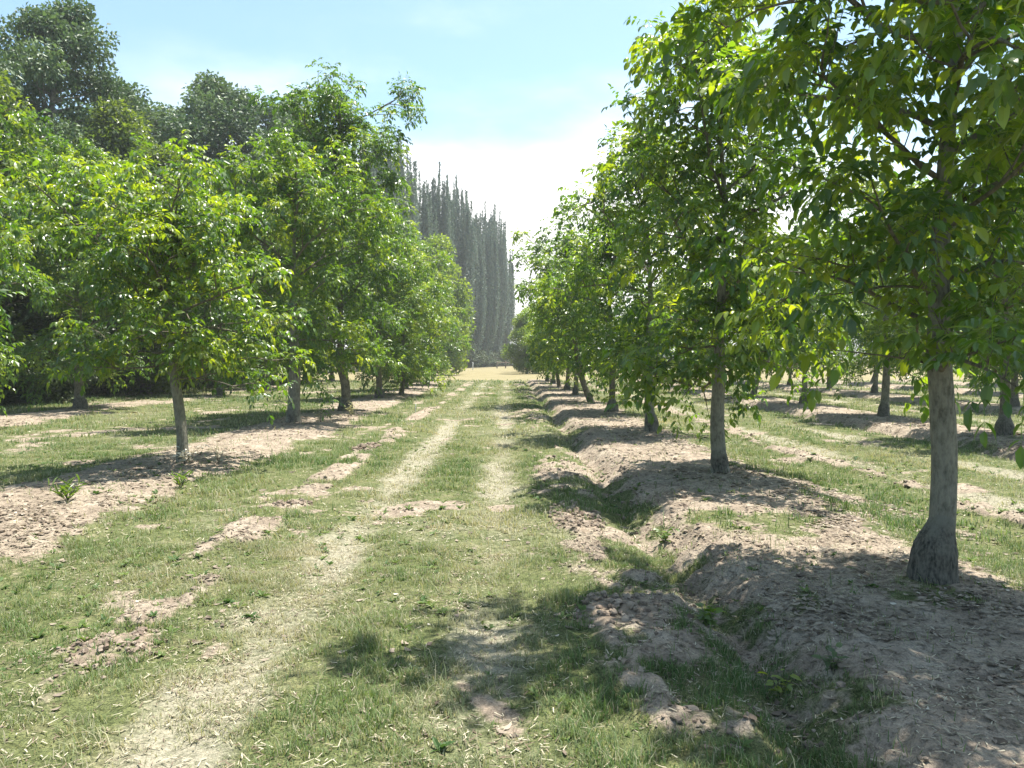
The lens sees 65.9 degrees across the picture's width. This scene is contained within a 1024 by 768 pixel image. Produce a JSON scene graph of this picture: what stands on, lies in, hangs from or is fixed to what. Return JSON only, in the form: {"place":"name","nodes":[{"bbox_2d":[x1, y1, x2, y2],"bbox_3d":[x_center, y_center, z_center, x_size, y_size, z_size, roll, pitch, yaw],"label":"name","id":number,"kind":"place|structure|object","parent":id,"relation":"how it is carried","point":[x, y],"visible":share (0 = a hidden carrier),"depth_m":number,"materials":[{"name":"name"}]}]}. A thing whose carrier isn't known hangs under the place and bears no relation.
{"place":"outdoors","nodes":[
{"label":"outdoors","id":0,"kind":"place"},
{"bbox_2d":[0,359,1023,767],"bbox_3d":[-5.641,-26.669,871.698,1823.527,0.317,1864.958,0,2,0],"label":"ground","id":1,"kind":"structure","parent":0,"point":[488,705],"depth_m":5.70,"materials":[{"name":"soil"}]},
{"bbox_2d":[0,51,25,98],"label":"broadleaf tree","id":2,"kind":"object","parent":1,"relation":"on","point":[13,72],"visible":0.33,"depth_m":32.16,"materials":[{"name":"green plant"}]},
{"bbox_2d":[0,148,27,331],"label":"walnut tree","id":3,"kind":"object","parent":1,"relation":"on","point":[12,228],"visible":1,"depth_m":7.32,"materials":[{"name":"green plant"}]},
{"bbox_2d":[0,102,67,416],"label":"walnut tree","id":4,"kind":"object","parent":1,"relation":"on","point":[39,287],"visible":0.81,"depth_m":18.85,"materials":[{"name":"green plant"}]},
{"bbox_2d":[0,70,93,401],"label":"broadleaf tree","id":5,"kind":"object","parent":1,"relation":"on","point":[19,335],"visible":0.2,"depth_m":27.87,"materials":[{"name":"green plant"}]},
{"bbox_2d":[0,284,110,405],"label":"shrub","id":6,"kind":"object","parent":1,"relation":"on","point":[63,392],"visible":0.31,"depth_m":28.62,"materials":[{"name":"green plant"}]},
{"bbox_2d":[48,474,83,500],"bbox_3d":[-4.935,1.139,8.725,0.405,0.346,0.382,0,2,0],"label":"broadleaf weed","id":7,"kind":"object","parent":1,"relation":"on","point":[63,488],"visible":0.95,"depth_m":8.70,"materials":[{"name":"green plant"}]},
{"bbox_2d":[0,0,146,318],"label":"broadleaf tree","id":8,"kind":"object","parent":1,"relation":"on","point":[58,28],"visible":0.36,"depth_m":37.87,"materials":[{"name":"green plant"}]},
{"bbox_2d":[0,128,181,411],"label":"walnut tree","id":9,"kind":"object","parent":1,"relation":"on","point":[55,164],"visible":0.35,"depth_m":24.26,"materials":[{"name":"green plant"}]},
{"bbox_2d":[58,621,168,670],"bbox_3d":[-2.255,1.474,4.482,0.546,0.111,0.675,0,2,0],"label":"clod heap","id":10,"kind":"object","parent":1,"relation":"on","point":[141,631],"visible":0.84,"depth_m":4.41,"materials":[{"name":"brown soil"}]},
{"bbox_2d":[73,285,163,394],"bbox_3d":[-19.735,-1.672,35.891,6.656,5.810,7.729,1,2,31],"label":"shrub","id":11,"kind":"object","parent":1,"relation":"on","point":[93,391],"visible":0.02,"depth_m":35.80,"materials":[{"name":"green plant"}]},
{"bbox_2d":[50,95,196,390],"bbox_3d":[-19.218,-6.818,40.168,8.842,14.790,9.535,0,2,8],"label":"broadleaf tree","id":12,"kind":"object","parent":1,"relation":"on","point":[122,124],"visible":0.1,"depth_m":38.08,"materials":[{"name":"green plant"}]},
{"bbox_2d":[55,74,209,311],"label":"broadleaf tree","id":13,"kind":"object","parent":1,"relation":"on","point":[150,112],"visible":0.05,"depth_m":47.74,"materials":[{"name":"green plant"}]},
{"bbox_2d":[56,140,243,394],"bbox_3d":[-17.209,-5.246,36.803,8.581,11.832,7.958,1,2,17],"label":"broadleaf tree","id":14,"kind":"object","parent":1,"relation":"on","point":[143,384],"visible":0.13,"depth_m":35.38,"materials":[{"name":"green plant"}]},
{"bbox_2d":[0,129,316,462],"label":"walnut tree","id":15,"kind":"object","parent":1,"relation":"on","point":[166,235],"visible":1,"depth_m":11.43,"materials":[{"name":"green plant"}]},
{"bbox_2d":[169,470,192,487],"bbox_3d":[-4.152,1.201,9.923,0.322,0.247,0.302,0,2,0],"label":"broadleaf weed","id":16,"kind":"object","parent":1,"relation":"on","point":[183,477],"visible":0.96,"depth_m":9.91,"materials":[{"name":"green plant"}]},
{"bbox_2d":[173,444,208,463],"bbox_3d":[-4.812,1.054,11.796,0.474,0.296,0.498,2,3,45],"label":"dry weed","id":17,"kind":"object","parent":1,"relation":"on","point":[182,454],"visible":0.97,"depth_m":11.73,"materials":[{"name":"beige plant"}]},
{"bbox_2d":[154,316,243,387],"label":"shrub","id":18,"kind":"object","parent":1,"relation":"on","point":[211,383],"visible":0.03,"depth_m":44.38,"materials":[{"name":"green plant"}]},
{"bbox_2d":[207,442,226,462],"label":"dry weed","id":19,"kind":"object","parent":1,"relation":"on","point":[220,453],"visible":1,"depth_m":11.91,"materials":[{"name":"beige plant"}]},
{"bbox_2d":[169,186,272,395],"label":"walnut tree","id":20,"kind":"object","parent":1,"relation":"on","point":[205,310],"visible":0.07,"depth_m":33.62,"materials":[{"name":"green plant"}]},
{"bbox_2d":[149,69,310,383],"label":"broadleaf tree","id":21,"kind":"object","parent":1,"relation":"on","point":[215,110],"visible":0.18,"depth_m":48.28,"materials":[{"name":"green plant"}]},
{"bbox_2d":[213,361,281,382],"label":"shrub","id":22,"kind":"object","parent":1,"relation":"on","point":[252,375],"visible":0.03,"depth_m":52.24,"materials":[{"name":"green plant"}]},
{"bbox_2d":[222,229,317,387],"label":"walnut tree","id":23,"kind":"object","parent":1,"relation":"on","point":[277,293],"visible":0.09,"depth_m":41.40,"materials":[{"name":"green plant"}]},
{"bbox_2d":[202,102,350,382],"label":"broadleaf tree","id":24,"kind":"object","parent":1,"relation":"on","point":[285,119],"visible":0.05,"depth_m":48.50,"materials":[{"name":"green plant"}]},
{"bbox_2d":[153,119,418,422],"bbox_3d":[-5.295,-2.608,19.483,5.472,7.445,5.257,1,2,26],"label":"walnut tree","id":25,"kind":"object","parent":1,"relation":"on","point":[335,223],"visible":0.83,"depth_m":19.25,"materials":[{"name":"green plant"}]},
{"bbox_2d":[271,498,313,506],"bbox_3d":[-2.487,1.338,8.929,0.478,0.119,0.486,0,2,0],"label":"clod heap","id":26,"kind":"object","parent":1,"relation":"on","point":[288,503],"visible":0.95,"depth_m":8.81,"materials":[{"name":"brown soil"}]},
{"bbox_2d":[275,240,329,382],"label":"walnut tree","id":27,"kind":"object","parent":1,"relation":"on","point":[306,313],"visible":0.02,"depth_m":48.66,"materials":[{"name":"green plant"}]},
{"bbox_2d":[313,408,327,421],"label":"dry weed","id":28,"kind":"object","parent":1,"relation":"on","point":[316,414],"visible":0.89,"depth_m":19.29,"materials":[{"name":"green plant"}]},
{"bbox_2d":[248,57,427,411],"bbox_3d":[-4.959,-4.157,23.459,4.933,10.269,5.156,0,2,0],"label":"walnut tree","id":29,"kind":"object","parent":1,"relation":"on","point":[317,130],"visible":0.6,"depth_m":23.17,"materials":[{"name":"green plant"}]},
{"bbox_2d":[316,268,365,379],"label":"walnut tree","id":30,"kind":"object","parent":1,"relation":"on","point":[331,374],"depth_m":56.79,"materials":[{"name":"green plant"}]},
{"bbox_2d":[344,401,357,415],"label":"dry weed","id":31,"kind":"object","parent":1,"relation":"on","point":[352,409],"visible":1,"depth_m":21.81,"materials":[{"name":"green plant"}]},
{"bbox_2d":[343,133,385,371],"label":"poplar tree","id":32,"kind":"object","parent":1,"relation":"on","point":[373,171],"visible":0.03,"depth_m":96.85,"materials":[{"name":"green plant"}]},
{"bbox_2d":[348,442,381,450],"bbox_3d":[-2.724,1.162,14.600,0.581,0.139,1.616,0,2,0],"label":"clod heap","id":33,"kind":"object","parent":1,"relation":"on","point":[363,446],"visible":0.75,"depth_m":14.53,"materials":[{"name":"brown soil"}]},
{"bbox_2d":[358,129,401,234],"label":"poplar tree","id":34,"kind":"object","parent":1,"relation":"on","point":[389,163],"visible":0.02,"depth_m":100.01,"materials":[{"name":"green plant"}]},
{"bbox_2d":[310,198,454,398],"bbox_3d":[-5.254,-3.337,31.775,5.736,8.040,5.322,0,2,9],"label":"walnut tree","id":35,"kind":"object","parent":1,"relation":"on","point":[377,296],"visible":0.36,"depth_m":31.22,"materials":[{"name":"green plant"}]},
{"bbox_2d":[386,154,420,249],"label":"poplar tree","id":36,"kind":"object","parent":1,"relation":"on","point":[413,196],"visible":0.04,"depth_m":105.44,"materials":[{"name":"green plant"}]},
{"bbox_2d":[385,136,422,248],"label":"poplar tree","id":37,"kind":"object","parent":1,"relation":"on","point":[415,169],"visible":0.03,"depth_m":111.57,"materials":[{"name":"green plant"}]},
{"bbox_2d":[355,233,456,388],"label":"walnut tree","id":38,"kind":"object","parent":1,"relation":"on","point":[417,245],"visible":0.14,"depth_m":39.83,"materials":[{"name":"green plant"}]},
{"bbox_2d":[353,253,461,395],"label":"walnut tree","id":39,"kind":"object","parent":1,"relation":"on","point":[433,350],"visible":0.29,"depth_m":34.18,"materials":[{"name":"green plant"}]},
{"bbox_2d":[417,171,435,241],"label":"poplar tree","id":40,"kind":"object","parent":1,"relation":"on","point":[426,226],"visible":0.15,"depth_m":115.53,"materials":[{"name":"green plant"}]},
{"bbox_2d":[417,186,439,241],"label":"poplar tree","id":41,"kind":"object","parent":1,"relation":"on","point":[435,226],"visible":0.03,"depth_m":119.87,"materials":[{"name":"green plant"}]},
{"bbox_2d":[390,268,474,385],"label":"walnut tree","id":42,"kind":"object","parent":1,"relation":"on","point":[455,320],"visible":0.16,"depth_m":46.52,"materials":[{"name":"green plant"}]},
{"bbox_2d":[413,295,464,380],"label":"walnut tree","id":43,"kind":"object","parent":1,"relation":"on","point":[445,342],"visible":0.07,"depth_m":55.59,"materials":[{"name":"green plant"}]},
{"bbox_2d":[402,232,476,374],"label":"round tree","id":44,"kind":"object","parent":1,"relation":"on","point":[463,302],"visible":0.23,"depth_m":76.71,"materials":[{"name":"green plant"}]},
{"bbox_2d":[426,162,457,330],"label":"poplar tree","id":45,"kind":"object","parent":1,"relation":"on","point":[445,219],"visible":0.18,"depth_m":122.45,"materials":[{"name":"green plant"}]},
{"bbox_2d":[444,175,467,241],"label":"poplar tree","id":46,"kind":"object","parent":1,"relation":"on","point":[454,191],"depth_m":139.24,"materials":[{"name":"green plant"}]},
{"bbox_2d":[448,188,477,342],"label":"poplar tree","id":47,"kind":"object","parent":1,"relation":"on","point":[465,249],"visible":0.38,"depth_m":133.24,"materials":[{"name":"green plant"}]},
{"bbox_2d":[461,343,488,367],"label":"undergrowth bush","id":48,"kind":"object","parent":1,"relation":"on","point":[473,356],"visible":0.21,"depth_m":134.99,"materials":[{"name":"green plant"}]},
{"bbox_2d":[468,202,485,327],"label":"poplar tree","id":49,"kind":"object","parent":1,"relation":"on","point":[475,224],"visible":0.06,"depth_m":147.28,"materials":[{"name":"green plant"}]},
{"bbox_2d":[469,227,487,350],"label":"poplar tree","id":50,"kind":"object","parent":1,"relation":"on","point":[480,309],"visible":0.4,"depth_m":143.95,"materials":[{"name":"green plant"}]},
{"bbox_2d":[473,350,494,366],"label":"undergrowth bush","id":51,"kind":"object","parent":1,"relation":"on","point":[481,352],"visible":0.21,"depth_m":144.37,"materials":[{"name":"green plant"}]},
{"bbox_2d":[472,201,502,366],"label":"poplar tree","id":52,"kind":"object","parent":1,"relation":"on","point":[492,283],"visible":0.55,"depth_m":150.65,"materials":[{"name":"green plant"}]},
{"bbox_2d":[479,248,499,348],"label":"poplar tree","id":53,"kind":"object","parent":1,"relation":"on","point":[494,324],"depth_m":157.73,"materials":[{"name":"green plant"}]},
{"bbox_2d":[485,350,501,366],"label":"undergrowth bush","id":54,"kind":"object","parent":1,"relation":"on","point":[495,357],"visible":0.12,"depth_m":154.45,"materials":[{"name":"green plant"}]},
{"bbox_2d":[486,202,510,359],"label":"poplar tree","id":55,"kind":"object","parent":1,"relation":"on","point":[503,271],"visible":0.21,"depth_m":162.25,"materials":[{"name":"green plant"}]},
{"bbox_2d":[491,349,512,365],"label":"undergrowth bush","id":56,"kind":"object","parent":1,"relation":"on","point":[498,351],"visible":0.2,"depth_m":162.35,"materials":[{"name":"green plant"}]},
{"bbox_2d":[497,223,508,336],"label":"poplar tree","id":57,"kind":"object","parent":1,"relation":"on","point":[508,285],"depth_m":167.10,"materials":[{"name":"green plant"}]},
{"bbox_2d":[496,361,512,367],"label":"post and rail fence","id":58,"kind":"object","parent":1,"relation":"on","point":[497,362],"visible":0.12,"depth_m":130.89,"materials":[{"name":"grey wood"}]},
{"bbox_2d":[500,250,516,349],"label":"poplar tree","id":59,"kind":"object","parent":1,"relation":"on","point":[510,314],"visible":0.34,"depth_m":170.39,"materials":[{"name":"green plant"}]},
{"bbox_2d":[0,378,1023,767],"bbox_3d":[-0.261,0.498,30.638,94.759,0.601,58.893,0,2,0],"label":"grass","id":60,"kind":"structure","parent":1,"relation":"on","point":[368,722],"depth_m":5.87,"materials":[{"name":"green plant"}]},
{"bbox_2d":[0,382,1023,767],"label":"leaf litter","id":61,"kind":"object","parent":1,"relation":"on","point":[888,614],"visible":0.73,"depth_m":5.91,"materials":[{"name":"brown plant"}]},
{"bbox_2d":[0,404,1023,767],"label":"soil clods","id":62,"kind":"object","parent":1,"relation":"on","point":[776,702],"visible":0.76,"depth_m":5.16,"materials":[{"name":"brown soil"}]},
{"bbox_2d":[0,432,1023,767],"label":"ground weeds","id":63,"kind":"object","parent":1,"relation":"on","point":[440,746],"visible":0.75,"depth_m":6.43,"materials":[{"name":"green plant"}]},
{"bbox_2d":[500,311,540,373],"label":"tree","id":64,"kind":"object","parent":1,"relation":"on","point":[518,354],"visible":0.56,"depth_m":83.13,"materials":[{"name":"green plant"}]},
{"bbox_2d":[509,305,532,371],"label":"tree","id":65,"kind":"object","parent":1,"relation":"on","point":[514,332],"visible":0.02,"depth_m":95.30,"materials":[{"name":"green plant"}]},
{"bbox_2d":[521,299,566,380],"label":"walnut tree","id":66,"kind":"object","parent":1,"relation":"on","point":[527,333],"visible":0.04,"depth_m":53.39,"materials":[{"name":"green plant"}]},
{"bbox_2d":[520,273,578,386],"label":"walnut tree","id":67,"kind":"object","parent":1,"relation":"on","point":[557,378],"visible":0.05,"depth_m":42.42,"materials":[{"name":"green plant"}]},
{"bbox_2d":[522,295,586,382],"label":"walnut tree","id":68,"kind":"object","parent":1,"relation":"on","point":[551,380],"visible":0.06,"depth_m":48.85,"materials":[{"name":"green plant"}]},
{"bbox_2d":[529,269,608,389],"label":"walnut tree","id":69,"kind":"object","parent":1,"relation":"on","point":[566,386],"visible":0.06,"depth_m":38.51,"materials":[{"name":"green plant"}]},
{"bbox_2d":[508,212,638,401],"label":"walnut tree","id":70,"kind":"object","parent":1,"relation":"on","point":[538,265],"visible":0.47,"depth_m":27.20,"materials":[{"name":"green plant"}]},
{"bbox_2d":[525,264,622,394],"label":"walnut tree","id":71,"kind":"object","parent":1,"relation":"on","point":[575,390],"visible":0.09,"depth_m":33.53,"materials":[{"name":"green plant"}]},
{"bbox_2d":[544,498,607,534],"bbox_3d":[0.654,1.356,8.281,0.628,0.126,1.808,0,2,0],"label":"clod heap","id":72,"kind":"object","parent":1,"relation":"on","point":[576,513],"visible":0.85,"depth_m":8.11,"materials":[{"name":"brown soil"}]},
{"bbox_2d":[515,190,685,411],"bbox_3d":[2.624,-2.279,22.550,4.737,6.446,4.473,1,2,31],"label":"walnut tree","id":73,"kind":"object","parent":1,"relation":"on","point":[607,311],"visible":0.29,"depth_m":22.37,"materials":[{"name":"green plant"}]},
{"bbox_2d":[572,590,662,627],"bbox_3d":[0.673,1.436,5.069,0.580,0.133,0.783,0,2,0],"label":"clod heap","id":74,"kind":"object","parent":1,"relation":"on","point":[604,613],"visible":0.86,"depth_m":4.97,"materials":[{"name":"soil"}]},
{"bbox_2d":[616,392,624,403],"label":"broadleaf weed","id":75,"kind":"object","parent":1,"relation":"on","point":[620,399],"visible":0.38,"depth_m":26.53,"materials":[{"name":"green plant"}]},
{"bbox_2d":[531,121,749,431],"bbox_3d":[2.585,-2.176,16.704,4.788,6.667,4.075,1,2,22],"label":"walnut tree","id":76,"kind":"object","parent":1,"relation":"on","point":[587,271],"visible":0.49,"depth_m":16.36,"materials":[{"name":"green plant"}]},
{"bbox_2d":[638,286,686,382],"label":"walnut tree","id":77,"kind":"object","parent":1,"relation":"on","point":[665,329],"visible":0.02,"depth_m":50.69,"materials":[{"name":"green plant"}]},
{"bbox_2d":[650,527,679,542],"bbox_3d":[1.394,1.392,7.250,0.260,0.163,0.249,0,2,0],"label":"broadleaf weed","id":78,"kind":"object","parent":1,"relation":"on","point":[664,537],"visible":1,"depth_m":7.25,"materials":[{"name":"green plant"}]},
{"bbox_2d":[656,285,713,380],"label":"walnut tree","id":79,"kind":"object","parent":1,"relation":"on","point":[681,304],"visible":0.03,"depth_m":43.61,"materials":[{"name":"green plant"}]},
{"bbox_2d":[672,257,744,375],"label":"walnut tree","id":80,"kind":"object","parent":1,"relation":"on","point":[710,349],"visible":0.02,"depth_m":37.82,"materials":[{"name":"green plant"}]},
{"bbox_2d":[695,602,726,626],"bbox_3d":[1.237,1.444,4.910,0.194,0.158,0.214,0,2,0],"label":"broadleaf weed","id":81,"kind":"object","parent":1,"relation":"on","point":[706,614],"visible":0.94,"depth_m":4.90,"materials":[{"name":"green plant"}]},
{"bbox_2d":[595,0,903,472],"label":"walnut tree","id":82,"kind":"object","parent":1,"relation":"on","point":[735,147],"visible":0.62,"depth_m":10.17,"materials":[{"name":"green plant"}]},
{"bbox_2d":[710,241,811,395],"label":"walnut tree","id":83,"kind":"object","parent":1,"relation":"on","point":[756,379],"visible":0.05,"depth_m":31.65,"materials":[{"name":"green plant"}]},
{"bbox_2d":[757,669,801,695],"bbox_3d":[1.389,1.558,4.076,0.215,0.139,0.136,0,2,0],"label":"broadleaf weed","id":84,"kind":"object","parent":1,"relation":"on","point":[779,689],"visible":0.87,"depth_m":4.08,"materials":[{"name":"green plant"}]},
{"bbox_2d":[725,212,869,403],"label":"walnut tree","id":85,"kind":"object","parent":1,"relation":"on","point":[814,339],"visible":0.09,"depth_m":26.28,"materials":[{"name":"green plant"}]},
{"bbox_2d":[780,306,825,384],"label":"walnut tree","id":86,"kind":"object","parent":1,"relation":"on","point":[788,383],"visible":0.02,"depth_m":45.03,"materials":[{"name":"green plant"}]},
{"bbox_2d":[778,291,872,388],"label":"walnut tree","id":87,"kind":"object","parent":1,"relation":"on","point":[830,387],"visible":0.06,"depth_m":39.91,"materials":[{"name":"green plant"}]},
{"bbox_2d":[811,642,848,671],"bbox_3d":[1.644,1.402,4.017,0.182,0.139,0.180,-1,2,-36],"label":"broadleaf weed","id":88,"kind":"object","parent":1,"relation":"on","point":[830,664],"visible":1,"depth_m":4.02,"materials":[{"name":"green plant"}]},
{"bbox_2d":[640,0,1023,584],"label":"walnut tree","id":89,"kind":"object","parent":1,"relation":"on","point":[986,31],"visible":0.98,"depth_m":5.16,"materials":[{"name":"green plant"}]},
{"bbox_2d":[823,251,918,392],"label":"walnut tree","id":90,"kind":"object","parent":1,"relation":"on","point":[867,310],"visible":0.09,"depth_m":34.98,"materials":[{"name":"green plant"}]},
{"bbox_2d":[854,294,899,382],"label":"walnut tree","id":91,"kind":"object","parent":1,"relation":"on","point":[871,380],"visible":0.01,"depth_m":49.63,"materials":[{"name":"green plant"}]},
{"bbox_2d":[793,170,976,416],"bbox_3d":[10.061,-2.291,20.666,4.075,6.667,4.788,0,2,-2],"label":"walnut tree","id":92,"kind":"object","parent":1,"relation":"on","point":[883,406],"visible":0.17,"depth_m":20.93,"materials":[{"name":"green plant"}]},
{"bbox_2d":[865,241,990,386],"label":"walnut tree","id":93,"kind":"object","parent":1,"relation":"on","point":[894,369],"visible":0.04,"depth_m":30.73,"materials":[{"name":"green plant"}]},
{"bbox_2d":[881,106,1023,435],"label":"walnut tree","id":94,"kind":"object","parent":1,"relation":"on","point":[1004,424],"visible":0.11,"depth_m":15.68,"materials":[{"name":"green plant"}]},
{"bbox_2d":[951,211,1023,406],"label":"walnut tree","id":95,"kind":"object","parent":1,"relation":"on","point":[1014,400],"visible":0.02,"depth_m":25.22,"materials":[{"name":"green plant"}]},
{"bbox_2d":[0,0,1023,358],"label":"sky","id":96,"kind":"structure","parent":0,"point":[516,93],"materials":[{"name":"blue"}]}
]}

